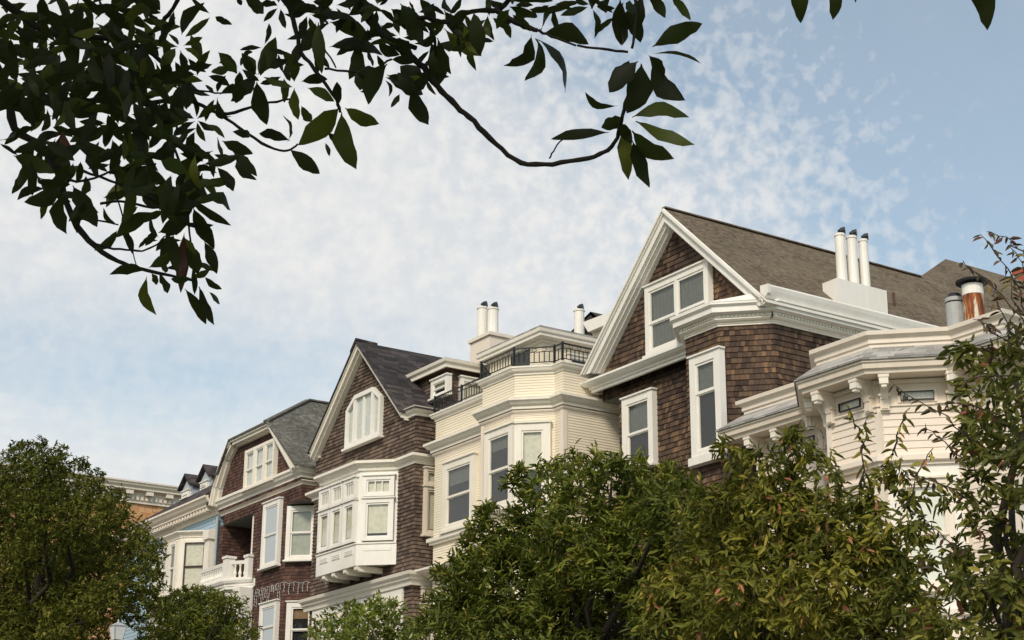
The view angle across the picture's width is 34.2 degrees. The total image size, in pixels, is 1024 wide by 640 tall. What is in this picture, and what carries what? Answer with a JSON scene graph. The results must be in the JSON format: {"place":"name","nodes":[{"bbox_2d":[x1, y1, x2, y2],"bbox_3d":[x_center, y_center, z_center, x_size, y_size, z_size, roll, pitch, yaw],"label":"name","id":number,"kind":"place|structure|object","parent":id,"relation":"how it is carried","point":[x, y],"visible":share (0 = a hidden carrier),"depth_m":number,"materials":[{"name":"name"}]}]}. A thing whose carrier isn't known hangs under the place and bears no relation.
{"place":"outdoors","nodes":[
{"label":"outdoors","id":0,"kind":"place"},
{"bbox_2d":[0,463,181,639],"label":"brick building","id":1,"kind":"structure","parent":0,"point":[147,499],"depth_m":75.14,"materials":[{"name":"orange stone"}]},
{"bbox_2d":[111,464,248,639],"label":"blue house","id":2,"kind":"structure","parent":0,"point":[184,527],"depth_m":53.17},
{"bbox_2d":[158,544,168,597],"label":"window","id":3,"kind":"structure","parent":2,"relation":"in","point":[166,551],"depth_m":53.25,"materials":[{"name":"white glass"}]},
{"bbox_2d":[164,541,179,595],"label":"window","id":4,"kind":"structure","parent":2,"relation":"in","point":[174,546],"depth_m":52.79,"materials":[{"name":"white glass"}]},
{"bbox_2d":[160,530,203,637],"bbox_3d":[-10.674,12.488,51.752,0.931,11.650,3.026,12,-21,-31],"label":"bay window","id":5,"kind":"structure","parent":2,"relation":"in","point":[180,536],"depth_m":52.72,"materials":[{"name":"white paint"}]},
{"bbox_2d":[179,488,190,500],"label":"window","id":6,"kind":"structure","parent":2,"relation":"in","point":[186,493],"depth_m":56.07,"materials":[{"name":"white paint"}]},
{"bbox_2d":[179,540,204,592],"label":"window","id":7,"kind":"structure","parent":2,"relation":"in","point":[193,551],"depth_m":52.45,"materials":[{"name":"white wood"}]},
{"bbox_2d":[199,479,209,490],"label":"window","id":8,"kind":"structure","parent":2,"relation":"in","point":[204,484],"depth_m":54.86,"materials":[{"name":"white paint"}]},
{"bbox_2d":[199,399,328,639],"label":"red brown house","id":9,"kind":"structure","parent":0,"point":[264,480],"depth_m":49.27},
{"bbox_2d":[240,438,278,492],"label":"window","id":10,"kind":"structure","parent":9,"relation":"in","point":[260,461],"depth_m":50.09,"materials":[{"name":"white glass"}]},
{"bbox_2d":[258,599,280,639],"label":"window","id":11,"kind":"structure","parent":9,"relation":"in","point":[269,611],"depth_m":47.81,"materials":[{"name":"white paint"}]},
{"bbox_2d":[257,496,283,571],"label":"window","id":12,"kind":"structure","parent":9,"relation":"in","point":[271,535],"depth_m":48.74,"materials":[{"name":"white paint"}]},
{"bbox_2d":[254,581,310,604],"bbox_3d":[-6.589,7.891,47.949,2.955,0.555,0.625,-12,-22,34],"label":"light string","id":13,"kind":"object","parent":9,"relation":"attached to","point":[277,589],"visible":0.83,"depth_m":47.99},
{"bbox_2d":[285,600,309,639],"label":"window","id":14,"kind":"structure","parent":9,"relation":"in","point":[297,621],"depth_m":47.23,"materials":[{"name":"white paint"}]},
{"bbox_2d":[282,505,313,562],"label":"window","id":15,"kind":"structure","parent":9,"relation":"in","point":[299,522],"depth_m":48.02,"materials":[{"name":"white paint"}]},
{"bbox_2d":[0,0,1023,485],"label":"sky","id":16,"kind":"structure","parent":0,"point":[900,123],"materials":[{"name":"blue"}]},
{"bbox_2d":[580,206,1023,638],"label":"shingled house","id":17,"kind":"structure","parent":0,"point":[709,323],"depth_m":35.84,"materials":[{"name":"brown wood"}]},
{"bbox_2d":[619,387,659,468],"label":"window","id":18,"kind":"structure","parent":17,"relation":"in","point":[639,409],"depth_m":36.74,"materials":[{"name":"white paint"}]},
{"bbox_2d":[642,259,713,357],"bbox_3d":[3.576,-0.219,35.897,0.210,1.681,2.263,12,-21,-31],"label":"window","id":19,"kind":"structure","parent":17,"relation":"in","point":[690,287],"depth_m":36.09,"materials":[{"name":"white paint"}]},
{"bbox_2d":[686,345,727,467],"bbox_3d":[3.918,1.742,33.395,0.210,2.304,1.030,12,-21,-31],"label":"window","id":20,"kind":"structure","parent":17,"relation":"in","point":[707,377],"depth_m":33.41,"materials":[{"name":"white paint"}]},
{"bbox_2d":[715,276,1023,639],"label":"bracketed house","id":21,"kind":"structure","parent":0,"point":[861,373],"depth_m":27.89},
{"bbox_2d":[771,443,782,456],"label":"frieze window","id":22,"kind":"structure","parent":21,"relation":"in","point":[776,445],"depth_m":31.57,"materials":[{"name":"black metal"}]},
{"bbox_2d":[799,432,817,445],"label":"frieze window","id":23,"kind":"structure","parent":21,"relation":"in","point":[813,435],"depth_m":30.78,"materials":[{"name":"white wood"}]},
{"bbox_2d":[837,395,863,414],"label":"frieze window","id":24,"kind":"structure","parent":21,"relation":"in","point":[861,405],"depth_m":28.43,"materials":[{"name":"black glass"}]},
{"bbox_2d":[842,481,870,596],"bbox_3d":[5.744,3.678,27.678,0.210,1.895,0.730,12,-21,-31],"label":"window","id":25,"kind":"structure","parent":21,"relation":"in","point":[847,487],"depth_m":27.87,"materials":[{"name":"white wood"}]},
{"bbox_2d":[897,388,936,402],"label":"frieze window","id":26,"kind":"structure","parent":21,"relation":"in","point":[921,390],"depth_m":27.84,"materials":[{"name":"white wood"}]},
{"bbox_2d":[898,475,955,592],"bbox_3d":[6.776,3.481,27.055,0.930,1.895,0.210,-3,-19,11],"label":"window","id":27,"kind":"structure","parent":21,"relation":"in","point":[950,525],"depth_m":27.06,"materials":[{"name":"white wood"}]},
{"bbox_2d":[1012,268,1023,280],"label":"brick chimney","id":28,"kind":"object","parent":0,"point":[1020,271],"visible":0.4,"depth_m":51.84,"materials":[{"name":"red brick"}]},
{"label":"ground","id":29,"kind":"structure","parent":0,"visible":0},
{"bbox_2d":[0,434,171,639],"bbox_3d":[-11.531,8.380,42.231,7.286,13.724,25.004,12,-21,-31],"label":"broadleaf tree","id":30,"kind":"object","parent":29,"relation":"on","point":[56,594],"visible":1,"depth_m":37.89,"materials":[{"name":"green plant"}]},
{"bbox_2d":[132,583,262,639],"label":"round tree","id":31,"kind":"object","parent":29,"relation":"on","point":[190,620],"visible":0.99,"depth_m":37.22,"materials":[{"name":"green plant"}]},
{"bbox_2d":[299,589,435,639],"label":"flowering shrub","id":32,"kind":"object","parent":29,"relation":"on","point":[352,621],"visible":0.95,"depth_m":34.42,"materials":[{"name":"green plant"}]},
{"bbox_2d":[298,338,488,639],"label":"gabled house","id":33,"kind":"structure","parent":29,"relation":"on","point":[371,495],"depth_m":43.77,"materials":[{"name":"brown"}]},
{"bbox_2d":[316,507,329,553],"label":"window","id":34,"kind":"structure","parent":33,"relation":"in","point":[324,514],"depth_m":44.46,"materials":[{"name":"white paint"}]},
{"bbox_2d":[328,503,342,549],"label":"window","id":35,"kind":"structure","parent":33,"relation":"in","point":[335,526],"depth_m":43.91,"materials":[{"name":"white paint"}]},
{"bbox_2d":[341,498,358,545],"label":"window","id":36,"kind":"structure","parent":33,"relation":"in","point":[349,507],"depth_m":43.29,"materials":[{"name":"white paint"}]},
{"bbox_2d":[315,470,398,583],"bbox_3d":[-4.291,5.531,44.076,0.850,2.640,3.799,12,-21,-31],"label":"bay window","id":37,"kind":"structure","parent":33,"relation":"in","point":[353,561],"depth_m":43.05,"materials":[{"name":"white paint"}]},
{"bbox_2d":[341,387,383,451],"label":"window","id":38,"kind":"structure","parent":33,"relation":"in","point":[364,414],"depth_m":45.25,"materials":[{"name":"white paint"}]},
{"bbox_2d":[361,496,395,541],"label":"window","id":39,"kind":"structure","parent":33,"relation":"in","point":[377,519],"depth_m":42.86,"materials":[{"name":"white paint"}]},
{"bbox_2d":[419,602,431,639],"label":"window","id":40,"kind":"structure","parent":33,"relation":"in","point":[427,638],"depth_m":41.43,"materials":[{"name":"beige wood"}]},
{"bbox_2d":[421,484,434,537],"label":"window","id":41,"kind":"structure","parent":33,"relation":"in","point":[428,490],"depth_m":42.29,"materials":[{"name":"beige wood"}]},
{"bbox_2d":[428,372,451,401],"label":"window","id":42,"kind":"structure","parent":33,"relation":"in","point":[441,384],"depth_m":43.91,"materials":[{"name":"white paint"}]},
{"bbox_2d":[458,375,482,400],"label":"window","id":43,"kind":"structure","parent":33,"relation":"in","point":[463,379],"depth_m":43.99,"materials":[{"name":"white paint"}]},
{"bbox_2d":[0,0,994,324],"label":"magnolia tree","id":44,"kind":"object","parent":29,"relation":"on","point":[120,90],"visible":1,"depth_m":4.15,"materials":[{"name":"green plant"}]},
{"bbox_2d":[414,301,620,639],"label":"cream house","id":45,"kind":"structure","parent":29,"relation":"on","point":[531,402],"depth_m":38.86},
{"bbox_2d":[438,451,478,534],"bbox_3d":[-1.305,4.274,40.888,0.210,1.814,1.533,12,-21,-31],"label":"window","id":46,"kind":"structure","parent":45,"relation":"in","point":[459,482],"depth_m":40.94,"materials":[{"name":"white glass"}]},
{"bbox_2d":[482,421,513,511],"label":"window","id":47,"kind":"structure","parent":45,"relation":"in","point":[498,441],"depth_m":38.40,"materials":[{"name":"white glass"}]},
{"bbox_2d":[511,349,529,365],"bbox_3d":[0.215,1.575,42.479,0.030,1.540,0.830,12,-21,-31],"label":"door","id":48,"kind":"structure","parent":45,"relation":"in","point":[520,356],"depth_m":42.57,"materials":[{"name":"grey glass"}]},
{"bbox_2d":[512,420,552,515],"bbox_3d":[0.463,3.353,37.725,0.928,2.150,0.210,-3,-19,11],"label":"window","id":49,"kind":"structure","parent":45,"relation":"in","point":[531,438],"depth_m":37.89,"materials":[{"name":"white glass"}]},
{"bbox_2d":[565,352,588,364],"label":"window","id":50,"kind":"structure","parent":45,"relation":"in","point":[568,354],"depth_m":42.28,"materials":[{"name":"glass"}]},
{"bbox_2d":[414,438,764,639],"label":"broadleaf tree","id":51,"kind":"object","parent":29,"relation":"on","point":[554,586],"visible":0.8,"depth_m":27.50,"materials":[{"name":"green plant"}]},
{"bbox_2d":[571,304,609,336],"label":"house","id":52,"kind":"structure","parent":29,"relation":"on","point":[591,323],"depth_m":52.05,"materials":[{"name":"white paint"}]},
{"bbox_2d":[629,405,947,639],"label":"olive green tree","id":53,"kind":"object","parent":29,"relation":"on","point":[789,599],"visible":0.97,"depth_m":18.48,"materials":[{"name":"green plant"}]},
{"bbox_2d":[889,231,1023,639],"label":"mixed leaf tree","id":54,"kind":"object","parent":29,"relation":"on","point":[1001,586],"visible":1,"depth_m":11.39,"materials":[{"name":"green plant"}]},
{"label":"road","id":55,"kind":"structure","parent":0,"visible":0},
{"bbox_2d":[109,619,126,639],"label":"street lamp","id":56,"kind":"object","parent":55,"relation":"on","point":[117,630],"visible":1,"depth_m":25.23,"materials":[{"name":"white glass"}]}
]}

